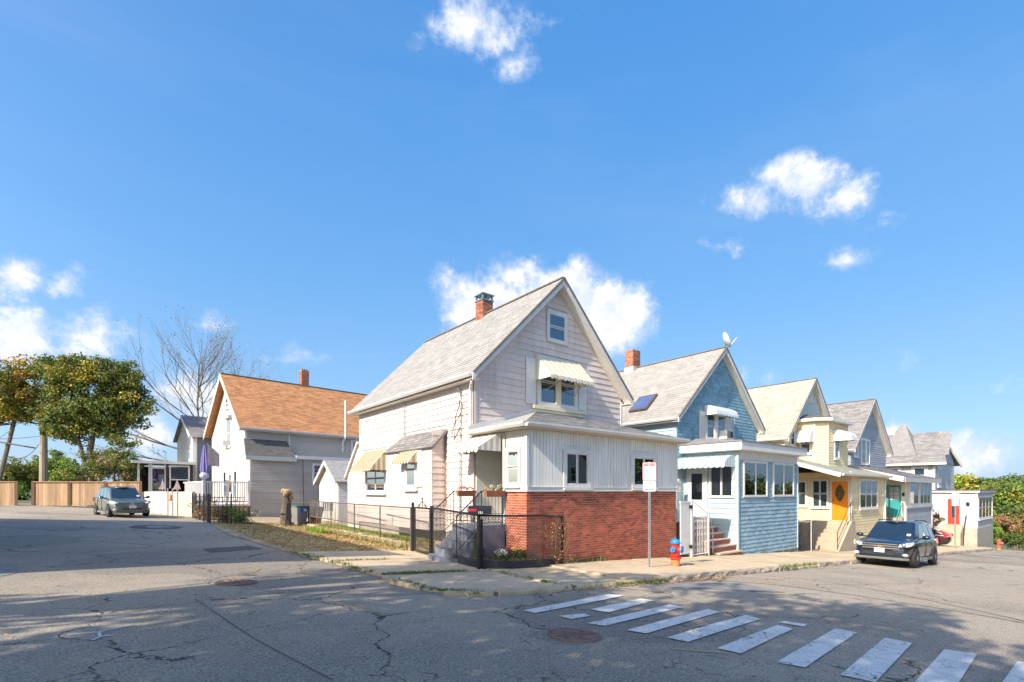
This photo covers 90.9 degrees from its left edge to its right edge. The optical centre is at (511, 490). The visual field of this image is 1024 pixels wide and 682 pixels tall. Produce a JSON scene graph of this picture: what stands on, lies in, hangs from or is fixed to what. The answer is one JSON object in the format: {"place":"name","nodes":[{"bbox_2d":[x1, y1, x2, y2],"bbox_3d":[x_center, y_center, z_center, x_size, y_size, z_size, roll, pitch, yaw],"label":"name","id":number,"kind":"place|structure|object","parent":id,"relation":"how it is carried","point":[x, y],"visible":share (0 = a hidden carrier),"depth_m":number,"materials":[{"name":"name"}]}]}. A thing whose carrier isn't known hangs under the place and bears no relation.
{"place":"outdoors","nodes":[
{"label":"outdoors","id":0,"kind":"place"},
{"bbox_2d":[0,503,482,641],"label":"side street","id":1,"kind":"structure","parent":0,"point":[59,555],"depth_m":9.06,"materials":[{"name":"asphalt"}]},
{"bbox_2d":[93,485,150,516],"bbox_3d":[-22.226,0.573,28.640,4.838,1.742,2.347,0,0,40],"label":"parked car","id":2,"kind":"object","parent":1,"relation":"on","point":[109,501],"visible":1,"depth_m":27.66,"materials":[{"name":"green paint"}]},
{"bbox_2d":[144,488,194,516],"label":"garden wall","id":3,"kind":"structure","parent":1,"relation":"on","point":[177,503],"depth_m":32.57,"materials":[{"name":"beige paint"}]},
{"bbox_2d":[192,493,208,522],"bbox_3d":[-17.418,0.909,28.158,0.080,1.499,6.747,0,0,-39],"label":"iron fence","id":4,"kind":"object","parent":1,"relation":"on","point":[205,500],"visible":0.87,"depth_m":27.16,"materials":[{"name":"metal"}]},
{"bbox_2d":[214,579,256,585],"bbox_3d":[-4.816,1.602,8.791,0.660,0.067,0.660,0,0,-39],"label":"manhole cover","id":5,"kind":"object","parent":1,"relation":"on","point":[235,582],"visible":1,"depth_m":8.73,"materials":[{"name":"metal"}]},
{"bbox_2d":[201,516,434,554],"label":"verge ground","id":6,"kind":"structure","parent":0,"point":[230,532],"depth_m":17.87,"materials":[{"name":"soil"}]},
{"bbox_2d":[183,480,249,516],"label":"deck","id":7,"kind":"structure","parent":6,"relation":"on","point":[198,487],"depth_m":33.88,"materials":[{"name":"wood"}]},
{"bbox_2d":[199,445,208,479],"bbox_3d":[-20.154,-1.050,33.002,0.574,3.900,0.580,0,0,-39],"label":"patio umbrella","id":8,"kind":"object","parent":7,"relation":"on","point":[204,470],"visible":0.98,"depth_m":32.88,"materials":[{"name":"purple fabric"}]},
{"bbox_2d":[209,494,243,523],"bbox_3d":[-14.415,0.948,25.439,1.886,1.577,0.077,0,0,6],"label":"iron fence","id":9,"kind":"object","parent":6,"relation":"on","point":[222,501],"visible":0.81,"depth_m":25.44,"materials":[{"name":"metal"}]},
{"bbox_2d":[226,506,260,523],"bbox_3d":[-13.965,1.317,25.968,1.411,1.028,2.357,0,0,-39],"label":"shrub","id":10,"kind":"object","parent":6,"relation":"on","point":[243,515],"visible":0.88,"depth_m":25.62,"materials":[{"name":"green plant"}]},
{"bbox_2d":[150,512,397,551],"bbox_3d":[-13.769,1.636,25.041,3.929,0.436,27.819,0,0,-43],"label":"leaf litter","id":11,"kind":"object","parent":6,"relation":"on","point":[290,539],"visible":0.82,"depth_m":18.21,"materials":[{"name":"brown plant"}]},
{"bbox_2d":[280,488,293,525],"bbox_3d":[-11.527,0.959,25.776,0.641,2.165,0.742,0,0,-39],"label":"tree stump","id":12,"kind":"object","parent":6,"relation":"on","point":[286,495],"visible":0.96,"depth_m":25.59,"materials":[{"name":"wood"}]},
{"bbox_2d":[291,505,308,524],"bbox_3d":[-11.280,1.319,26.736,0.728,1.070,0.628,0,0,26],"label":"wheelie bin","id":13,"kind":"object","parent":6,"relation":"on","point":[299,514],"visible":0.86,"depth_m":26.54,"materials":[{"name":"plastic"}]},
{"bbox_2d":[218,522,403,551],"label":"dry grass tufts","id":14,"kind":"object","parent":6,"relation":"on","point":[285,536],"visible":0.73,"depth_m":18.78,"materials":[{"name":"plant"}]},
{"bbox_2d":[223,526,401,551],"bbox_3d":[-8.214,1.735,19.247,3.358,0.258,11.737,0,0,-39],"label":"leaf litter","id":15,"kind":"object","parent":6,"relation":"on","point":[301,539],"visible":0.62,"depth_m":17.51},
{"bbox_2d":[306,505,322,524],"bbox_3d":[-10.573,1.360,27.014,0.728,1.070,0.628,5,-2,39],"label":"wheelie bin","id":16,"kind":"object","parent":6,"relation":"on","point":[316,520],"visible":0.41,"depth_m":26.87,"materials":[{"name":"black plastic"}]},
{"bbox_2d":[309,501,410,550],"bbox_3d":[-6.736,1.225,20.628,0.092,1.451,12.678,0,0,-35],"label":"chain link fence","id":17,"kind":"object","parent":6,"relation":"on","point":[330,508],"visible":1,"depth_m":19.09,"materials":[{"name":"grey metal"}]},
{"bbox_2d":[328,528,409,549],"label":"weeds","id":18,"kind":"object","parent":6,"relation":"on","point":[382,543],"visible":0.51,"depth_m":17.39,"materials":[{"name":"green plant"}]},
{"bbox_2d":[333,529,406,548],"bbox_3d":[-5.920,1.800,19.499,0.262,0.416,8.033,0,0,-37],"label":"stone edging","id":19,"kind":"object","parent":6,"relation":"on","point":[390,539],"visible":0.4,"depth_m":18.03,"materials":[{"name":"concrete"}]},
{"bbox_2d":[313,460,348,521],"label":"garage","id":20,"kind":"structure","parent":0,"point":[331,482],"depth_m":34.17,"materials":[{"name":"grey"}]},
{"bbox_2d":[317,523,428,542],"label":"grass","id":21,"kind":"structure","parent":0,"point":[373,532],"depth_m":19.47,"materials":[{"name":"plant"}]},
{"bbox_2d":[307,524,438,549],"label":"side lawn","id":22,"kind":"structure","parent":0,"point":[310,525],"depth_m":16.32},
{"bbox_2d":[303,525,427,544],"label":"dry grass tufts","id":23,"kind":"object","parent":22,"relation":"on","point":[360,535],"visible":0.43,"depth_m":18.26,"materials":[{"name":"plant"}]},
{"bbox_2d":[0,549,1023,681],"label":"road","id":24,"kind":"structure","parent":0,"point":[481,639],"depth_m":5.99,"materials":[{"name":"asphalt"}]},
{"bbox_2d":[0,525,1023,679],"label":"asphalt patch","id":25,"kind":"object","parent":24,"relation":"on","point":[7,568],"visible":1,"depth_m":10.94,"materials":[{"name":"asphalt"}]},
{"bbox_2d":[347,568,727,594],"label":"leaf litter","id":26,"kind":"object","parent":24,"relation":"on","point":[712,577],"visible":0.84,"depth_m":10.75,"materials":[{"name":"brown plant"}]},
{"bbox_2d":[547,628,600,642],"bbox_3d":[0.763,1.780,6.205,0.660,0.067,0.660,0,0,-39],"label":"manhole cover","id":27,"kind":"object","parent":24,"relation":"on","point":[574,635],"visible":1,"depth_m":6.14,"materials":[{"name":"metal"}]},
{"bbox_2d":[524,594,1023,681],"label":"crosswalk","id":28,"kind":"structure","parent":24,"relation":"on","point":[934,671],"depth_m":6.24,"materials":[{"name":"paint"}]},
{"bbox_2d":[854,519,937,567],"bbox_3d":[15.236,1.996,19.894,4.838,1.742,2.347,4,-3,-40],"label":"parked car","id":29,"kind":"object","parent":24,"relation":"on","point":[913,543],"visible":1,"depth_m":18.90,"materials":[{"name":"black paint"}]},
{"bbox_2d":[0,0,1023,480],"label":"sky","id":30,"kind":"structure","parent":0,"point":[834,189],"materials":[{"name":"blue"}]},
{"bbox_2d":[18,492,1021,554],"bbox_3d":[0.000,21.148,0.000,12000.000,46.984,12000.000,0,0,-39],"label":"ground","id":31,"kind":"structure","parent":0,"point":[1004,547],"depth_m":370.78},
{"bbox_2d":[0,481,17,505],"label":"board fence","id":32,"kind":"object","parent":31,"relation":"on","point":[8,492],"visible":0.96,"depth_m":37.39,"materials":[{"name":"brown wood"}]},
{"bbox_2d":[0,456,38,493],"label":"shrub","id":33,"kind":"object","parent":31,"relation":"on","point":[21,473],"visible":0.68,"depth_m":54.76,"materials":[{"name":"green plant"}]},
{"bbox_2d":[0,419,38,480],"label":"utility pole","id":34,"kind":"object","parent":31,"relation":"on","point":[8,443],"visible":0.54,"depth_m":43.81,"materials":[{"name":"grey wood"}]},
{"bbox_2d":[18,480,30,499],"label":"shrub","id":35,"kind":"object","parent":31,"relation":"on","point":[22,486],"visible":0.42,"depth_m":53.88,"materials":[{"name":"green plant"}]},
{"bbox_2d":[0,354,64,425],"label":"maple tree","id":36,"kind":"object","parent":31,"relation":"on","point":[18,393],"visible":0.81,"depth_m":42.13,"materials":[{"name":"green plant"}]},
{"bbox_2d":[39,399,47,480],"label":"utility pole","id":37,"kind":"object","parent":31,"relation":"on","point":[43,458],"visible":0.31,"depth_m":51.77,"materials":[{"name":"brown wood"}]},
{"bbox_2d":[31,455,79,480],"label":"shrub","id":38,"kind":"object","parent":31,"relation":"on","point":[59,465],"visible":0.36,"depth_m":56.51,"materials":[{"name":"green plant"}]},
{"bbox_2d":[55,463,98,480],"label":"shrub","id":39,"kind":"object","parent":31,"relation":"on","point":[70,477],"visible":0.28,"depth_m":55.87,"materials":[{"name":"green plant"}]},
{"bbox_2d":[31,481,141,506],"bbox_3d":[-32.049,0.335,37.992,7.866,2.130,0.234,0,0,-4],"label":"board fence","id":40,"kind":"object","parent":31,"relation":"on","point":[62,493],"visible":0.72,"depth_m":37.91,"materials":[{"name":"brown wood"}]},
{"bbox_2d":[32,351,159,506],"bbox_3d":[-33.809,-4.875,41.157,8.146,12.573,7.527,0,0,-39],"label":"maple tree","id":41,"kind":"object","parent":31,"relation":"on","point":[106,410],"visible":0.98,"depth_m":40.00,"materials":[{"name":"green plant"}]},
{"bbox_2d":[58,433,147,480],"bbox_3d":[-31.938,-1.528,39.404,6.854,5.856,3.283,0,0,18],"label":"young tree","id":42,"kind":"object","parent":31,"relation":"on","point":[107,464],"visible":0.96,"depth_m":38.97,"materials":[{"name":"green plant"}]},
{"bbox_2d":[63,428,176,468],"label":"bare tree","id":43,"kind":"object","parent":31,"relation":"on","point":[147,439],"visible":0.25,"depth_m":56.65,"materials":[{"name":"grey plant"}]},
{"bbox_2d":[130,415,211,502],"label":"house","id":44,"kind":"structure","parent":31,"relation":"on","point":[188,438],"depth_m":42.48,"materials":[{"name":"grey wood"}]},
{"bbox_2d":[109,304,268,420],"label":"bare tree","id":45,"kind":"object","parent":31,"relation":"on","point":[200,372],"visible":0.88,"depth_m":56.03,"materials":[{"name":"grey plant"}]},
{"bbox_2d":[187,500,216,519],"bbox_3d":[-17.779,1.110,28.951,1.452,1.298,7.149,0,0,-39],"label":"shrub","id":46,"kind":"object","parent":31,"relation":"on","point":[198,511],"visible":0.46,"depth_m":28.29,"materials":[{"name":"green plant"}]},
{"bbox_2d":[157,328,291,416],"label":"bare tree","id":47,"kind":"object","parent":31,"relation":"on","point":[217,378],"visible":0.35,"depth_m":64.32,"materials":[{"name":"grey plant"}]},
{"bbox_2d":[211,503,237,522],"bbox_3d":[-14.913,1.189,26.368,1.497,1.220,2.628,0,0,-39],"label":"shrub","id":48,"kind":"object","parent":31,"relation":"on","point":[225,515],"visible":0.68,"depth_m":26.18,"materials":[{"name":"green plant"}]},
{"bbox_2d":[203,369,367,516],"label":"house","id":49,"kind":"structure","parent":31,"relation":"on","point":[271,439],"depth_m":38.50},
{"bbox_2d":[207,444,238,467],"bbox_3d":[-19.501,-2.325,34.083,0.112,1.473,2.692,0,0,16],"label":"awning","id":50,"kind":"object","parent":49,"relation":"attached to","point":[213,457],"visible":1,"depth_m":33.23,"materials":[{"name":"fabric"}]},
{"bbox_2d":[226,418,230,447],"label":"window","id":51,"kind":"structure","parent":49,"relation":"in","point":[228,422],"depth_m":38.54,"materials":[{"name":"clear glass"}]},
{"bbox_2d":[344,276,689,562],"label":"house","id":52,"kind":"structure","parent":31,"relation":"on","point":[523,399],"depth_m":15.99,"materials":[{"name":"wood"}]},
{"bbox_2d":[363,463,386,494],"bbox_3d":[-5.512,-0.475,20.224,0.105,1.290,2.060,0,0,-39],"label":"window","id":53,"kind":"structure","parent":52,"relation":"in","point":[375,480],"depth_m":20.20,"materials":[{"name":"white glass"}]},
{"bbox_2d":[402,450,417,490],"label":"window","id":54,"kind":"structure","parent":52,"relation":"in","point":[410,469],"depth_m":16.84,"materials":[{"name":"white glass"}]},
{"bbox_2d":[503,446,521,487],"bbox_3d":[0.007,-0.615,13.383,0.105,1.090,0.680,0,0,-39],"label":"window","id":55,"kind":"structure","parent":52,"relation":"in","point":[512,454],"depth_m":13.39,"materials":[{"name":"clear glass"}]},
{"bbox_2d":[546,308,567,345],"bbox_3d":[1.520,-5.480,16.920,0.940,1.060,0.055,0,0,-39],"label":"window","id":56,"kind":"structure","parent":52,"relation":"in","point":[556,322],"depth_m":16.91,"materials":[{"name":"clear glass"}]},
{"bbox_2d":[537,354,577,410],"bbox_3d":[1.552,-3.600,16.945,1.860,1.660,0.055,0,0,-39],"label":"window","id":57,"kind":"structure","parent":52,"relation":"in","point":[569,398],"depth_m":16.86,"materials":[{"name":"white glass"}]},
{"bbox_2d":[563,449,592,489],"bbox_3d":[1.843,-0.585,14.107,1.140,1.130,0.105,0,0,-39],"label":"window","id":58,"kind":"structure","parent":52,"relation":"in","point":[576,463],"depth_m":14.10,"materials":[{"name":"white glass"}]},
{"bbox_2d":[631,454,658,489],"bbox_3d":[4.221,-0.585,16.017,1.320,1.130,0.105,0,0,-39],"label":"window","id":59,"kind":"structure","parent":52,"relation":"in","point":[637,460],"depth_m":15.87,"materials":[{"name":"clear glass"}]},
{"bbox_2d":[389,548,996,595],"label":"kerb","id":60,"kind":"structure","parent":31,"relation":"on","point":[562,587],"depth_m":11.32,"materials":[{"name":"concrete"}]},
{"bbox_2d":[618,346,808,553],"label":"house","id":61,"kind":"structure","parent":31,"relation":"on","point":[740,483],"depth_m":22.07,"materials":[{"name":"blue"}]},
{"bbox_2d":[688,469,704,518],"bbox_3d":[7.784,0.135,21.199,0.051,2.070,0.810,0,0,-39],"label":"door","id":62,"kind":"structure","parent":61,"relation":"in","point":[696,477],"depth_m":21.17,"materials":[{"name":"white wood"}]},
{"bbox_2d":[706,414,715,438],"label":"window","id":63,"kind":"structure","parent":61,"relation":"in","point":[710,419],"depth_m":23.04,"materials":[{"name":"clear glass"}]},
{"bbox_2d":[709,464,733,497],"bbox_3d":[8.454,-0.400,20.345,0.055,1.360,1.060,0,0,-39],"label":"window","id":64,"kind":"structure","parent":61,"relation":"in","point":[721,479],"depth_m":20.33,"materials":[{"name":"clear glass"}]},
{"bbox_2d":[718,414,725,438],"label":"window","id":65,"kind":"structure","parent":61,"relation":"in","point":[721,418],"depth_m":23.62,"materials":[{"name":"clear glass"}]},
{"bbox_2d":[743,460,767,496],"bbox_3d":[10.022,-0.480,20.707,2.040,1.480,0.055,0,0,-39],"label":"window","id":66,"kind":"structure","parent":61,"relation":"in","point":[755,473],"depth_m":20.68,"materials":[{"name":"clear glass"}]},
{"bbox_2d":[773,462,793,496],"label":"window","id":67,"kind":"structure","parent":61,"relation":"in","point":[783,473],"depth_m":22.31,"materials":[{"name":"clear glass"}]},
{"bbox_2d":[747,377,892,549],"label":"house","id":68,"kind":"structure","parent":31,"relation":"on","point":[832,484],"depth_m":28.24,"materials":[{"name":"yellow wood"}]},
{"bbox_2d":[799,480,807,507],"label":"window","id":69,"kind":"structure","parent":68,"relation":"in","point":[802,483],"depth_m":28.12,"materials":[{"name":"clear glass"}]},
{"bbox_2d":[810,479,828,508],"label":"window","id":70,"kind":"structure","parent":68,"relation":"in","point":[819,489],"depth_m":27.44,"materials":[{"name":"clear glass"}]},
{"bbox_2d":[832,481,847,519],"bbox_3d":[17.385,0.525,26.710,0.079,2.050,0.760,0,0,-39],"label":"door","id":71,"kind":"structure","parent":68,"relation":"in","point":[839,488],"depth_m":26.72,"materials":[{"name":"orange wood"}]},
{"bbox_2d":[859,478,878,509],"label":"window","id":72,"kind":"structure","parent":68,"relation":"in","point":[868,488],"depth_m":27.89,"materials":[{"name":"clear glass"}]},
{"bbox_2d":[826,398,940,529],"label":"house","id":73,"kind":"structure","parent":31,"relation":"on","point":[871,449],"depth_m":35.09,"materials":[{"name":"wood"}]},
{"bbox_2d":[860,438,867,465],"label":"window","id":74,"kind":"structure","parent":73,"relation":"in","point":[863,440],"depth_m":35.82,"materials":[{"name":"clear glass"}]},
{"bbox_2d":[886,485,900,516],"bbox_3d":[24.093,0.640,31.802,0.041,2.000,0.780,0,0,-39],"label":"door","id":75,"kind":"structure","parent":73,"relation":"in","point":[895,490],"depth_m":31.75,"materials":[{"name":"wood"}]},
{"bbox_2d":[909,482,919,506],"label":"window","id":76,"kind":"structure","parent":73,"relation":"in","point":[913,486],"depth_m":32.43,"materials":[{"name":"clear glass"}]},
{"bbox_2d":[919,483,930,505],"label":"window","id":77,"kind":"structure","parent":73,"relation":"in","point":[924,488],"depth_m":34.08,"materials":[{"name":"clear glass"}]},
{"bbox_2d":[886,425,996,547],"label":"house","id":78,"kind":"structure","parent":31,"relation":"on","point":[931,454],"depth_m":43.41,"materials":[{"name":"grey"}]},
{"bbox_2d":[911,466,927,475],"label":"window","id":79,"kind":"structure","parent":78,"relation":"in","point":[920,470],"depth_m":43.92,"materials":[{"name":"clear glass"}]},
{"bbox_2d":[948,499,959,523],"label":"door","id":80,"kind":"structure","parent":78,"relation":"in","point":[950,508],"depth_m":41.25,"materials":[{"name":"wood"}]},
{"bbox_2d":[978,495,992,520],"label":"window","id":81,"kind":"structure","parent":78,"relation":"in","point":[985,503],"depth_m":42.27,"materials":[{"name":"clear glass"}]},
{"bbox_2d":[954,472,978,489],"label":"broadleaf tree","id":82,"kind":"object","parent":31,"relation":"on","point":[965,482],"visible":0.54,"depth_m":93.20,"materials":[{"name":"green plant"}]},
{"bbox_2d":[972,472,1023,489],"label":"broadleaf tree","id":83,"kind":"object","parent":31,"relation":"on","point":[980,482],"visible":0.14,"depth_m":108.25,"materials":[{"name":"green plant"}]},
{"bbox_2d":[975,478,1023,548],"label":"broadleaf tree","id":84,"kind":"object","parent":31,"relation":"on","point":[1004,495],"visible":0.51,"depth_m":60.30,"materials":[{"name":"green plant"}]},
{"bbox_2d":[993,520,1006,544],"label":"bush","id":85,"kind":"object","parent":31,"relation":"on","point":[997,531],"visible":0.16,"depth_m":45.35,"materials":[{"name":"green plant"}]},
{"bbox_2d":[993,502,1023,550],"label":"broadleaf tree","id":86,"kind":"object","parent":31,"relation":"on","point":[1010,512],"visible":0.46,"depth_m":54.62,"materials":[{"name":"green plant"}]},
{"bbox_2d":[993,514,1023,534],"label":"bush","id":87,"kind":"object","parent":31,"relation":"on","point":[1007,524],"visible":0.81,"depth_m":49.67,"materials":[{"name":"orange plant"}]},
{"bbox_2d":[996,532,1023,550],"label":"bush","id":88,"kind":"object","parent":31,"relation":"on","point":[1012,539],"visible":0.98,"depth_m":44.03,"materials":[{"name":"green plant"}]},
{"bbox_2d":[298,545,988,594],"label":"pavement","id":89,"kind":"structure","parent":0,"point":[475,578],"depth_m":12.52,"materials":[{"name":"concrete"}]},
{"bbox_2d":[411,502,413,550],"bbox_3d":[-3.019,1.120,15.338,0.088,1.561,0.088,0,0,-16],"label":"gate post","id":90,"kind":"object","parent":89,"relation":"on","point":[412,526],"visible":0.9,"depth_m":15.30,"materials":[{"name":"black metal"}]},
{"bbox_2d":[414,498,429,553],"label":"iron gate","id":91,"kind":"structure","parent":90,"relation":"attached to","point":[415,528],"depth_m":14.67,"materials":[{"name":"metal"}]},
{"bbox_2d":[429,491,473,553],"bbox_3d":[-1.699,0.908,14.334,1.488,1.824,0.032,0,0,-39],"label":"stair railing","id":92,"kind":"object","parent":89,"relation":"on","point":[443,514],"visible":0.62,"depth_m":14.23,"materials":[{"name":"black metal"}]},
{"bbox_2d":[456,485,476,495],"bbox_3d":[-1.316,-0.010,14.489,0.648,0.340,0.154,0,0,-39],"label":"planter box","id":93,"kind":"object","parent":92,"relation":"attached to","point":[466,493],"visible":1,"depth_m":14.44,"materials":[{"name":"ceramic"}]},
{"bbox_2d":[289,550,668,593],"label":"weeds","id":94,"kind":"object","parent":89,"relation":"on","point":[351,567],"visible":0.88,"depth_m":10.76,"materials":[{"name":"plant"}]},
{"bbox_2d":[456,491,501,558],"bbox_3d":[-0.842,0.908,13.265,1.488,1.824,0.032,0,0,-39],"label":"stair railing","id":95,"kind":"object","parent":89,"relation":"on","point":[474,516],"visible":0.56,"depth_m":13.15,"materials":[{"name":"black metal"}]},
{"bbox_2d":[484,484,504,496],"bbox_3d":[-0.465,-0.010,13.428,0.648,0.340,0.154,0,0,-39],"label":"planter box","id":96,"kind":"object","parent":95,"relation":"attached to","point":[497,493],"visible":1,"depth_m":13.38,"materials":[{"name":"wood"}]},
{"bbox_2d":[430,506,563,568],"bbox_3d":[-0.598,1.210,12.769,3.718,1.581,1.991,0,0,9],"label":"chain link fence","id":97,"kind":"object","parent":89,"relation":"on","point":[479,542],"visible":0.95,"depth_m":12.41,"materials":[{"name":"black metal"}]},
{"bbox_2d":[468,506,491,513],"bbox_3d":[-0.747,0.450,11.783,0.540,0.200,0.194,0,0,3],"label":"mailbox","id":98,"kind":"object","parent":97,"relation":"attached to","point":[479,509],"visible":1,"depth_m":11.70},
{"bbox_2d":[542,513,575,563],"bbox_3d":[1.207,1.257,13.217,1.163,1.557,0.576,0,0,-21],"label":"vine","id":99,"kind":"object","parent":97,"relation":"attached to","point":[557,552],"visible":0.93,"depth_m":13.21,"materials":[{"name":"brown plant"}]},
{"bbox_2d":[453,555,556,568],"bbox_3d":[-0.124,1.836,12.692,2.859,0.383,1.404,0,0,-8],"label":"garden edging","id":100,"kind":"object","parent":89,"relation":"on","point":[493,564],"visible":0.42,"depth_m":12.27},
{"bbox_2d":[643,462,655,566],"bbox_3d":[3.692,0.787,13.552,0.370,3.133,0.048,0,0,-1],"label":"parking sign","id":101,"kind":"object","parent":89,"relation":"on","point":[649,477],"visible":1,"depth_m":13.53,"materials":[{"name":"metal"}]},
{"bbox_2d":[669,537,683,565],"bbox_3d":[4.628,1.727,14.193,0.454,0.840,0.390,0,0,-31],"label":"fire hydrant","id":102,"kind":"object","parent":89,"relation":"on","point":[676,549],"visible":0.98,"depth_m":14.11,"materials":[{"name":"metal"}]},
{"bbox_2d":[679,500,692,556],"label":"vinyl gate panel","id":103,"kind":"structure","parent":89,"relation":"on","point":[686,524],"depth_m":17.38,"materials":[{"name":"white plastic"}]},
{"bbox_2d":[559,550,817,567],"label":"weeds","id":104,"kind":"object","parent":89,"relation":"on","point":[600,559],"visible":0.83,"depth_m":14.80,"materials":[{"name":"plant"}]},
{"bbox_2d":[693,501,712,555],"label":"white iron gate","id":105,"kind":"structure","parent":89,"relation":"on","point":[708,517],"depth_m":18.05,"materials":[{"name":"metal"}]},
{"bbox_2d":[676,520,742,555],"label":"front steps","id":106,"kind":"structure","parent":89,"relation":"on","point":[722,545],"depth_m":19.49,"materials":[{"name":"red brick"}]},
{"bbox_2d":[796,519,811,551],"bbox_3d":[13.859,2.173,23.891,1.630,1.647,0.052,0,0,-39],"label":"chain link fence","id":107,"kind":"object","parent":89,"relation":"on","point":[802,533],"visible":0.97,"depth_m":23.98,"materials":[{"name":"white metal"}]},
{"bbox_2d":[799,502,854,551],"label":"front steps","id":108,"kind":"structure","parent":89,"relation":"on","point":[838,536],"depth_m":25.90,"materials":[{"name":"concrete"}]},
{"bbox_2d":[934,528,952,545],"bbox_3d":[31.162,3.465,39.054,2.287,1.450,4.484,0,0,-43],"label":"parked car","id":109,"kind":"object","parent":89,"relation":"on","point":[945,538],"visible":0.27,"depth_m":37.29,"materials":[{"name":"paint"}]},
{"bbox_2d":[952,492,958,547],"bbox_3d":[30.368,2.065,34.515,0.360,3.980,0.098,0,0,31],"label":"street sign","id":110,"kind":"object","parent":89,"relation":"on","point":[955,499],"visible":0.92,"depth_m":34.49,"materials":[{"name":"metal"}]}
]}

